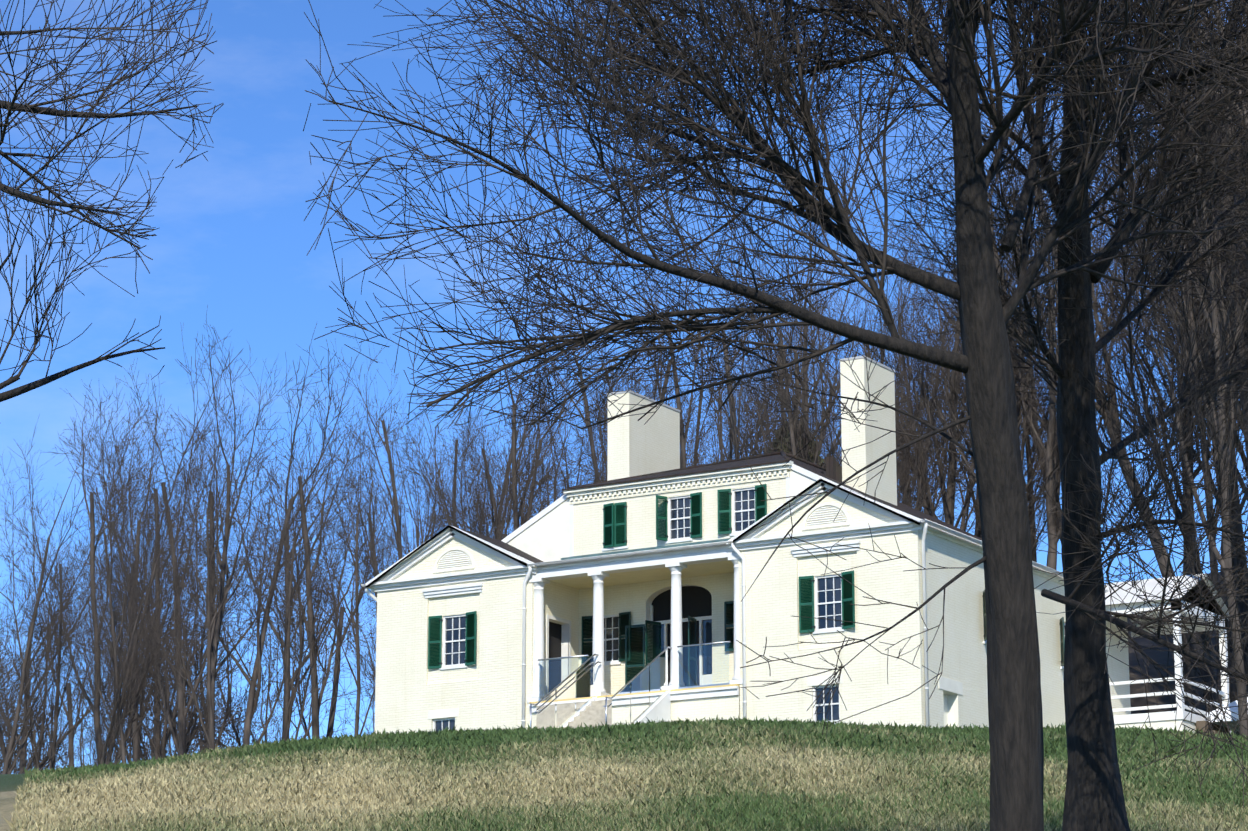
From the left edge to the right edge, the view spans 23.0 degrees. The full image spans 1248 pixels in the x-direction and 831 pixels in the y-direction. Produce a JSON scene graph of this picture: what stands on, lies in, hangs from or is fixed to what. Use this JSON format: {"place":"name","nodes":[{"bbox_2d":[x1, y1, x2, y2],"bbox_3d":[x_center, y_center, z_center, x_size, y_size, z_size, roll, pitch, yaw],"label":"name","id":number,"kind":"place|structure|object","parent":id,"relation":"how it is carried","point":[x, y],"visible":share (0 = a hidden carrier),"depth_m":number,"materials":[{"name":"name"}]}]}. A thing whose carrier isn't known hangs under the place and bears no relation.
{"place":"outdoors","nodes":[
{"label":"outdoors","id":0,"kind":"place"},
{"bbox_2d":[0,774,24,830],"bbox_3d":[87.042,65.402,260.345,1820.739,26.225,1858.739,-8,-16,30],"label":"ground","id":1,"kind":"structure","parent":0,"point":[9,783],"depth_m":56.56,"materials":[{"name":"beige plant"}]},
{"bbox_2d":[0,609,87,773],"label":"bare tree","id":2,"kind":"object","parent":1,"relation":"on","point":[23,695],"visible":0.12,"depth_m":184.66,"materials":[{"name":"brown plant"}]},
{"bbox_2d":[0,637,95,772],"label":"bare tree","id":3,"kind":"object","parent":1,"relation":"on","point":[29,751],"visible":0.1,"depth_m":187.54,"materials":[{"name":"brown plant"}]},
{"bbox_2d":[361,356,1231,734],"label":"house","id":4,"kind":"structure","parent":1,"relation":"on","point":[617,596],"depth_m":87.13,"materials":[{"name":"paint"}]},
{"bbox_2d":[1090,40,1247,736],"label":"bare tree","id":5,"kind":"object","parent":1,"relation":"on","point":[1226,563],"visible":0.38,"depth_m":89.52,"materials":[{"name":"brown plant"}]},
{"bbox_2d":[1140,0,1247,328],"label":"bare tree","id":6,"kind":"object","parent":1,"relation":"on","point":[1245,112],"visible":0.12,"depth_m":90.28,"materials":[{"name":"brown plant"}]},
{"bbox_2d":[1146,23,1247,417],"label":"bare tree","id":7,"kind":"object","parent":1,"relation":"on","point":[1228,277],"visible":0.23,"depth_m":92.59,"materials":[{"name":"brown plant"}]},
{"bbox_2d":[0,0,1247,830],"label":"tree","id":8,"kind":"object","parent":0,"point":[1146,54],"depth_m":23.76,"materials":[{"name":"brown plant"}]},
{"bbox_2d":[0,0,1247,773],"label":"sky","id":9,"kind":"structure","parent":0,"point":[233,238],"materials":[{"name":"blue"}]},
{"bbox_2d":[3,714,1247,830],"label":"grass","id":10,"kind":"structure","parent":0,"point":[879,790],"depth_m":50.01,"materials":[{"name":"green plant"}]},
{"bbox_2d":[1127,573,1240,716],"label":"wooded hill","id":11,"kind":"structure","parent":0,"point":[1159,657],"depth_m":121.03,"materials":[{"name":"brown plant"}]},
{"bbox_2d":[0,417,101,773],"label":"bare tree","id":12,"kind":"object","parent":11,"relation":"on","point":[13,730],"visible":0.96,"depth_m":116.11,"materials":[{"name":"brown plant"}]},
{"bbox_2d":[0,490,103,770],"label":"bare tree","id":13,"kind":"object","parent":11,"relation":"on","point":[52,753],"visible":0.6,"depth_m":120.97,"materials":[{"name":"brown plant"}]},
{"bbox_2d":[0,605,105,773],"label":"bare tree","id":14,"kind":"object","parent":11,"relation":"on","point":[4,753],"visible":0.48,"depth_m":148.85,"materials":[{"name":"brown plant"}]},
{"bbox_2d":[0,465,161,773],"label":"bare tree","id":15,"kind":"object","parent":11,"relation":"on","point":[23,763],"visible":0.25,"depth_m":168.75,"materials":[{"name":"brown plant"}]},
{"bbox_2d":[38,426,180,763],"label":"bare tree","id":16,"kind":"object","parent":11,"relation":"on","point":[121,743],"visible":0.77,"depth_m":113.18,"materials":[{"name":"brown plant"}]},
{"bbox_2d":[23,503,204,769],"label":"bare tree","id":17,"kind":"object","parent":11,"relation":"on","point":[81,748],"visible":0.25,"depth_m":165.27,"materials":[{"name":"brown plant"}]},
{"bbox_2d":[1,375,233,765],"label":"bare tree","id":18,"kind":"object","parent":11,"relation":"on","point":[93,548],"visible":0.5,"depth_m":126.22,"materials":[{"name":"brown plant"}]},
{"bbox_2d":[2,552,234,768],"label":"bare tree","id":19,"kind":"object","parent":11,"relation":"on","point":[71,743],"visible":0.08,"depth_m":187.22,"materials":[{"name":"brown plant"}]},
{"bbox_2d":[57,537,191,765],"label":"bare tree","id":20,"kind":"object","parent":11,"relation":"on","point":[108,735],"visible":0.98,"depth_m":111.85,"materials":[{"name":"brown plant"}]},
{"bbox_2d":[15,376,254,761],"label":"bare tree","id":21,"kind":"object","parent":11,"relation":"on","point":[136,748],"visible":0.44,"depth_m":158.29,"materials":[{"name":"brown plant"}]},
{"bbox_2d":[75,446,203,764],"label":"bare tree","id":22,"kind":"object","parent":11,"relation":"on","point":[111,748],"visible":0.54,"depth_m":120.76,"materials":[{"name":"brown plant"}]},
{"bbox_2d":[52,415,270,755],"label":"bare tree","id":23,"kind":"object","parent":11,"relation":"on","point":[181,748],"visible":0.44,"depth_m":137.99,"materials":[{"name":"brown plant"}]},
{"bbox_2d":[64,622,275,765],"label":"bare tree","id":24,"kind":"object","parent":11,"relation":"on","point":[176,726],"visible":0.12,"depth_m":194.74,"materials":[{"name":"brown plant"}]},
{"bbox_2d":[41,466,307,763],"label":"bare tree","id":25,"kind":"object","parent":11,"relation":"on","point":[195,731],"visible":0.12,"depth_m":167.27,"materials":[{"name":"brown plant"}]},
{"bbox_2d":[69,323,302,758],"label":"bare tree","id":26,"kind":"object","parent":11,"relation":"on","point":[166,737],"visible":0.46,"depth_m":159.14,"materials":[{"name":"brown plant"}]},
{"bbox_2d":[84,425,307,750],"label":"bare tree","id":27,"kind":"object","parent":11,"relation":"on","point":[228,658],"visible":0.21,"depth_m":164.68,"materials":[{"name":"brown plant"}]},
{"bbox_2d":[138,374,275,749],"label":"bare tree","id":28,"kind":"object","parent":11,"relation":"on","point":[210,637],"visible":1,"depth_m":116.76,"materials":[{"name":"brown plant"}]},
{"bbox_2d":[117,306,335,749],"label":"bare tree","id":29,"kind":"object","parent":11,"relation":"on","point":[225,535],"visible":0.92,"depth_m":120.49,"materials":[{"name":"brown plant"}]},
{"bbox_2d":[152,335,368,745],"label":"bare tree","id":30,"kind":"object","parent":11,"relation":"on","point":[254,683],"visible":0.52,"depth_m":144.66,"materials":[{"name":"brown plant"}]},
{"bbox_2d":[148,324,418,754],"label":"bare tree","id":31,"kind":"object","parent":11,"relation":"on","point":[281,619],"visible":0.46,"depth_m":178.26,"materials":[{"name":"brown plant"}]},
{"bbox_2d":[167,456,410,752],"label":"bare tree","id":32,"kind":"object","parent":11,"relation":"on","point":[330,731],"visible":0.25,"depth_m":180.65,"materials":[{"name":"brown plant"}]},
{"bbox_2d":[216,426,391,738],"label":"bare tree","id":33,"kind":"object","parent":11,"relation":"on","point":[316,703],"visible":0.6,"depth_m":135.58,"materials":[{"name":"brown plant"}]},
{"bbox_2d":[244,463,375,740],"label":"bare tree","id":34,"kind":"object","parent":11,"relation":"on","point":[288,645],"visible":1,"depth_m":120.91,"materials":[{"name":"brown plant"}]},
{"bbox_2d":[320,582,375,734],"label":"bare tree","id":35,"kind":"object","parent":11,"relation":"on","point":[373,719],"visible":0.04,"depth_m":209.01,"materials":[{"name":"brown plant"}]},
{"bbox_2d":[297,415,399,735],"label":"bare tree","id":36,"kind":"object","parent":11,"relation":"on","point":[356,623],"visible":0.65,"depth_m":121.03,"materials":[{"name":"brown plant"}]},
{"bbox_2d":[293,404,487,705],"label":"bare tree","id":37,"kind":"object","parent":11,"relation":"on","point":[375,568],"visible":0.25,"depth_m":128.64,"materials":[{"name":"brown plant"}]},
{"bbox_2d":[346,401,457,718],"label":"bare tree","id":38,"kind":"object","parent":11,"relation":"on","point":[403,481],"visible":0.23,"depth_m":148.25,"materials":[{"name":"brown plant"}]},
{"bbox_2d":[324,337,491,621],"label":"bare tree","id":39,"kind":"object","parent":11,"relation":"on","point":[394,503],"visible":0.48,"depth_m":136.68,"materials":[{"name":"brown plant"}]},
{"bbox_2d":[379,467,484,552],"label":"bare tree","id":40,"kind":"object","parent":11,"relation":"on","point":[433,529],"visible":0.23,"depth_m":120.29,"materials":[{"name":"brown plant"}]},
{"bbox_2d":[398,385,524,552],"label":"bare tree","id":41,"kind":"object","parent":11,"relation":"on","point":[465,474],"visible":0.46,"depth_m":134.65,"materials":[{"name":"brown plant"}]},
{"bbox_2d":[413,402,538,539],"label":"bare tree","id":42,"kind":"object","parent":11,"relation":"on","point":[477,487],"visible":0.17,"depth_m":140.57,"materials":[{"name":"brown plant"}]},
{"bbox_2d":[366,272,603,543],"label":"bare tree","id":43,"kind":"object","parent":11,"relation":"on","point":[514,482],"visible":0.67,"depth_m":114.96,"materials":[{"name":"brown plant"}]},
{"bbox_2d":[417,337,582,535],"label":"bare tree","id":44,"kind":"object","parent":11,"relation":"on","point":[507,525],"visible":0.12,"depth_m":161.28,"materials":[{"name":"brown plant"}]},
{"bbox_2d":[420,315,602,536],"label":"bare tree","id":45,"kind":"object","parent":11,"relation":"on","point":[530,498],"visible":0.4,"depth_m":131.74,"materials":[{"name":"brown plant"}]},
{"bbox_2d":[474,396,589,537],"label":"bare tree","id":46,"kind":"object","parent":11,"relation":"on","point":[505,528],"visible":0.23,"depth_m":156.03,"materials":[{"name":"brown plant"}]},
{"bbox_2d":[492,378,583,514],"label":"bare tree","id":47,"kind":"object","parent":11,"relation":"on","point":[555,488],"visible":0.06,"depth_m":151.79,"materials":[{"name":"brown plant"}]},
{"bbox_2d":[485,361,607,538],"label":"bare tree","id":48,"kind":"object","parent":11,"relation":"on","point":[566,480],"visible":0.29,"depth_m":118.43,"materials":[{"name":"brown plant"}]},
{"bbox_2d":[512,247,658,482],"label":"bare tree","id":49,"kind":"object","parent":11,"relation":"on","point":[588,416],"visible":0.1,"depth_m":150.07,"materials":[{"name":"brown plant"}]},
{"bbox_2d":[556,371,627,493],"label":"bare tree","id":50,"kind":"object","parent":11,"relation":"on","point":[597,458],"visible":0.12,"depth_m":121.97,"materials":[{"name":"brown plant"}]},
{"bbox_2d":[520,257,687,502],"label":"bare tree","id":51,"kind":"object","parent":11,"relation":"on","point":[669,368],"visible":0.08,"depth_m":170.13,"materials":[{"name":"brown plant"}]},
{"bbox_2d":[535,353,711,485],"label":"bare tree","id":52,"kind":"object","parent":11,"relation":"on","point":[607,424],"visible":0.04,"depth_m":130.67,"materials":[{"name":"brown plant"}]},
{"bbox_2d":[569,247,762,477],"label":"bare tree","id":53,"kind":"object","parent":11,"relation":"on","point":[683,438],"visible":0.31,"depth_m":110.46,"materials":[{"name":"brown plant"}]},
{"bbox_2d":[645,235,746,467],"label":"bare tree","id":54,"kind":"object","parent":11,"relation":"on","point":[695,461],"visible":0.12,"depth_m":116.38,"materials":[{"name":"brown plant"}]},
{"bbox_2d":[671,280,790,464],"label":"tree","id":55,"kind":"object","parent":11,"relation":"on","point":[729,445],"visible":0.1,"depth_m":113.67,"materials":[{"name":"brown plant"}]},
{"bbox_2d":[681,305,799,465],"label":"tree","id":56,"kind":"object","parent":11,"relation":"on","point":[728,404],"visible":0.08,"depth_m":161.55,"materials":[{"name":"brown plant"}]},
{"bbox_2d":[687,231,831,463],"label":"tree","id":57,"kind":"object","parent":11,"relation":"on","point":[728,367],"visible":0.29,"depth_m":108.43,"materials":[{"name":"brown plant"}]},
{"bbox_2d":[685,216,872,465],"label":"tree","id":58,"kind":"object","parent":11,"relation":"on","point":[795,371],"visible":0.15,"depth_m":114.73,"materials":[{"name":"brown plant"}]},
{"bbox_2d":[684,211,902,466],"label":"tree","id":59,"kind":"object","parent":11,"relation":"on","point":[791,426],"visible":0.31,"depth_m":108.14,"materials":[{"name":"brown plant"}]},
{"bbox_2d":[769,422,823,466],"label":"tree","id":60,"kind":"object","parent":11,"relation":"on","point":[809,445],"depth_m":125.14,"materials":[{"name":"brown plant"}]},
{"bbox_2d":[696,231,900,467],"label":"tree","id":61,"kind":"object","parent":11,"relation":"on","point":[814,327],"visible":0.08,"depth_m":126.65,"materials":[{"name":"brown plant"}]},
{"bbox_2d":[686,125,917,467],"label":"tree","id":62,"kind":"object","parent":11,"relation":"on","point":[809,404],"visible":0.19,"depth_m":114.38,"materials":[{"name":"brown plant"}]},
{"bbox_2d":[740,258,929,474],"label":"tree","id":63,"kind":"object","parent":11,"relation":"on","point":[817,366],"visible":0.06,"depth_m":161.25,"materials":[{"name":"brown plant"}]},
{"bbox_2d":[791,330,914,469],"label":"tree","id":64,"kind":"object","parent":11,"relation":"on","point":[837,401],"visible":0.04,"depth_m":134.38,"materials":[{"name":"brown plant"}]},
{"bbox_2d":[788,333,955,514],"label":"tree","id":65,"kind":"object","parent":11,"relation":"on","point":[900,472],"visible":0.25,"depth_m":111.77,"materials":[{"name":"brown plant"}]},
{"bbox_2d":[787,256,968,500],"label":"tree","id":66,"kind":"object","parent":11,"relation":"on","point":[868,350],"visible":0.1,"depth_m":161.98,"materials":[{"name":"brown plant"}]},
{"bbox_2d":[819,285,965,510],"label":"tree","id":67,"kind":"object","parent":11,"relation":"on","point":[924,442],"visible":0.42,"depth_m":113.20,"materials":[{"name":"brown plant"}]},
{"bbox_2d":[823,233,967,513],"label":"tree","id":68,"kind":"object","parent":11,"relation":"on","point":[902,356],"visible":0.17,"depth_m":145.16,"materials":[{"name":"brown plant"}]},
{"bbox_2d":[835,326,967,520],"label":"tree","id":69,"kind":"object","parent":11,"relation":"on","point":[911,436],"visible":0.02,"depth_m":149.21,"materials":[{"name":"brown plant"}]},
{"bbox_2d":[840,325,980,531],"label":"tree","id":70,"kind":"object","parent":11,"relation":"on","point":[941,482],"visible":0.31,"depth_m":116.70,"materials":[{"name":"brown plant"}]},
{"bbox_2d":[896,390,957,513],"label":"tree","id":71,"kind":"object","parent":11,"relation":"on","point":[914,468],"visible":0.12,"depth_m":122.64,"materials":[{"name":"brown plant"}]},
{"bbox_2d":[868,194,1042,514],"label":"tree","id":72,"kind":"object","parent":11,"relation":"on","point":[940,373],"visible":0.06,"depth_m":129.96,"materials":[{"name":"brown plant"}]},
{"bbox_2d":[873,215,1041,524],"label":"tree","id":73,"kind":"object","parent":11,"relation":"on","point":[949,504],"visible":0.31,"depth_m":113.64,"materials":[{"name":"brown plant"}]},
{"bbox_2d":[877,297,1044,526],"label":"tree","id":74,"kind":"object","parent":11,"relation":"on","point":[964,507],"visible":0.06,"depth_m":132.00,"materials":[{"name":"brown plant"}]},
{"bbox_2d":[862,69,1061,540],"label":"tree","id":75,"kind":"object","parent":11,"relation":"on","point":[1035,442],"visible":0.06,"depth_m":124.40,"materials":[{"name":"brown plant"}]},
{"bbox_2d":[888,153,1056,536],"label":"tree","id":76,"kind":"object","parent":11,"relation":"on","point":[978,532],"visible":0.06,"depth_m":123.59,"materials":[{"name":"brown plant"}]},
{"bbox_2d":[945,263,1061,558],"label":"tree","id":77,"kind":"object","parent":11,"relation":"on","point":[1035,544],"visible":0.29,"depth_m":113.61,"materials":[{"name":"brown plant"}]},
{"bbox_2d":[895,79,1115,561],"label":"tree","id":78,"kind":"object","parent":11,"relation":"on","point":[1034,559],"visible":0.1,"depth_m":126.92,"materials":[{"name":"brown plant"}]},
{"bbox_2d":[922,242,1100,533],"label":"tree","id":79,"kind":"object","parent":11,"relation":"on","point":[1019,428],"visible":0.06,"depth_m":126.33,"materials":[{"name":"brown plant"}]},
{"bbox_2d":[905,239,1127,529],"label":"tree","id":80,"kind":"object","parent":11,"relation":"on","point":[1027,488],"visible":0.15,"depth_m":115.81,"materials":[{"name":"brown plant"}]},
{"bbox_2d":[863,133,1191,569],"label":"tree","id":81,"kind":"object","parent":11,"relation":"on","point":[1053,540],"visible":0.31,"depth_m":109.52,"materials":[{"name":"brown plant"}]},
{"bbox_2d":[909,9,1158,569],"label":"tree","id":82,"kind":"object","parent":11,"relation":"on","point":[1055,452],"visible":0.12,"depth_m":113.77,"materials":[{"name":"brown plant"}]},
{"bbox_2d":[832,82,1236,734],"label":"tree","id":83,"kind":"object","parent":11,"relation":"on","point":[1130,486],"visible":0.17,"depth_m":109.97,"materials":[{"name":"brown plant"}]},
{"bbox_2d":[937,116,1153,565],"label":"tree","id":84,"kind":"object","parent":11,"relation":"on","point":[1058,490],"visible":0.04,"depth_m":134.07,"materials":[{"name":"brown plant"}]},
{"bbox_2d":[942,91,1189,529],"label":"tree","id":85,"kind":"object","parent":11,"relation":"on","point":[1095,333],"visible":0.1,"depth_m":110.02,"materials":[{"name":"brown plant"}]},
{"bbox_2d":[946,0,1247,617],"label":"tree","id":86,"kind":"object","parent":11,"relation":"on","point":[1239,527],"depth_m":130.41,"materials":[{"name":"brown plant"}]},
{"bbox_2d":[1022,93,1226,702],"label":"tree","id":87,"kind":"object","parent":11,"relation":"on","point":[1201,635],"visible":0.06,"depth_m":120.17,"materials":[{"name":"brown plant"}]},
{"bbox_2d":[1019,16,1240,682],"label":"tree","id":88,"kind":"object","parent":11,"relation":"on","point":[1145,361],"visible":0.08,"depth_m":113.64,"materials":[{"name":"brown plant"}]},
{"bbox_2d":[1019,9,1244,702],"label":"tree","id":89,"kind":"object","parent":11,"relation":"on","point":[1233,687],"visible":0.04,"depth_m":117.43,"materials":[{"name":"brown plant"}]},
{"bbox_2d":[1036,1,1247,713],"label":"tree","id":90,"kind":"object","parent":11,"relation":"on","point":[1189,495],"visible":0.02,"depth_m":112.09,"materials":[{"name":"brown plant"}]},
{"bbox_2d":[1040,2,1247,357],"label":"tree","id":91,"kind":"object","parent":11,"relation":"on","point":[1173,225],"depth_m":111.23,"materials":[{"name":"brown plant"}]},
{"bbox_2d":[1088,0,1247,500],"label":"tree","id":92,"kind":"object","parent":11,"relation":"on","point":[1179,333],"visible":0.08,"depth_m":102.00,"materials":[{"name":"brown plant"}]},
{"bbox_2d":[1095,0,1247,467],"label":"tree","id":93,"kind":"object","parent":11,"relation":"on","point":[1189,260],"visible":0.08,"depth_m":104.94,"materials":[{"name":"brown plant"}]},
{"bbox_2d":[1098,2,1246,453],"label":"tree","id":94,"kind":"object","parent":11,"relation":"on","point":[1176,293],"visible":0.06,"depth_m":112.36,"materials":[{"name":"brown plant"}]},
{"bbox_2d":[1098,131,1247,687],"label":"tree","id":95,"kind":"object","parent":11,"relation":"on","point":[1212,557],"visible":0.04,"depth_m":105.85,"materials":[{"name":"brown plant"}]},
{"bbox_2d":[1119,18,1247,647],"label":"tree","id":96,"kind":"object","parent":11,"relation":"on","point":[1246,596],"depth_m":120.72,"materials":[{"name":"brown plant"}]},
{"bbox_2d":[1124,5,1247,450],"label":"tree","id":97,"kind":"object","parent":11,"relation":"on","point":[1220,329],"visible":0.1,"depth_m":97.44,"materials":[{"name":"brown plant"}]},
{"bbox_2d":[1126,118,1247,708],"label":"tree","id":98,"kind":"object","parent":11,"relation":"on","point":[1243,501],"visible":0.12,"depth_m":104.28,"materials":[{"name":"brown plant"}]},
{"bbox_2d":[1145,112,1247,300],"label":"wood tree","id":99,"kind":"object","parent":11,"relation":"on","point":[1218,232],"visible":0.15,"depth_m":94.70,"materials":[{"name":"brown plant"}]},
{"bbox_2d":[1204,0,1247,313],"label":"tree","id":100,"kind":"object","parent":11,"relation":"on","point":[1233,235],"visible":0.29,"depth_m":92.22,"materials":[{"name":"brown plant"}]},
{"bbox_2d":[1205,697,1247,732],"bbox_3d":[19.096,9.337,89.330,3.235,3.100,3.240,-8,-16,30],"label":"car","id":101,"kind":"object","parent":11,"relation":"on","point":[1234,710],"visible":0.21,"depth_m":88.87,"materials":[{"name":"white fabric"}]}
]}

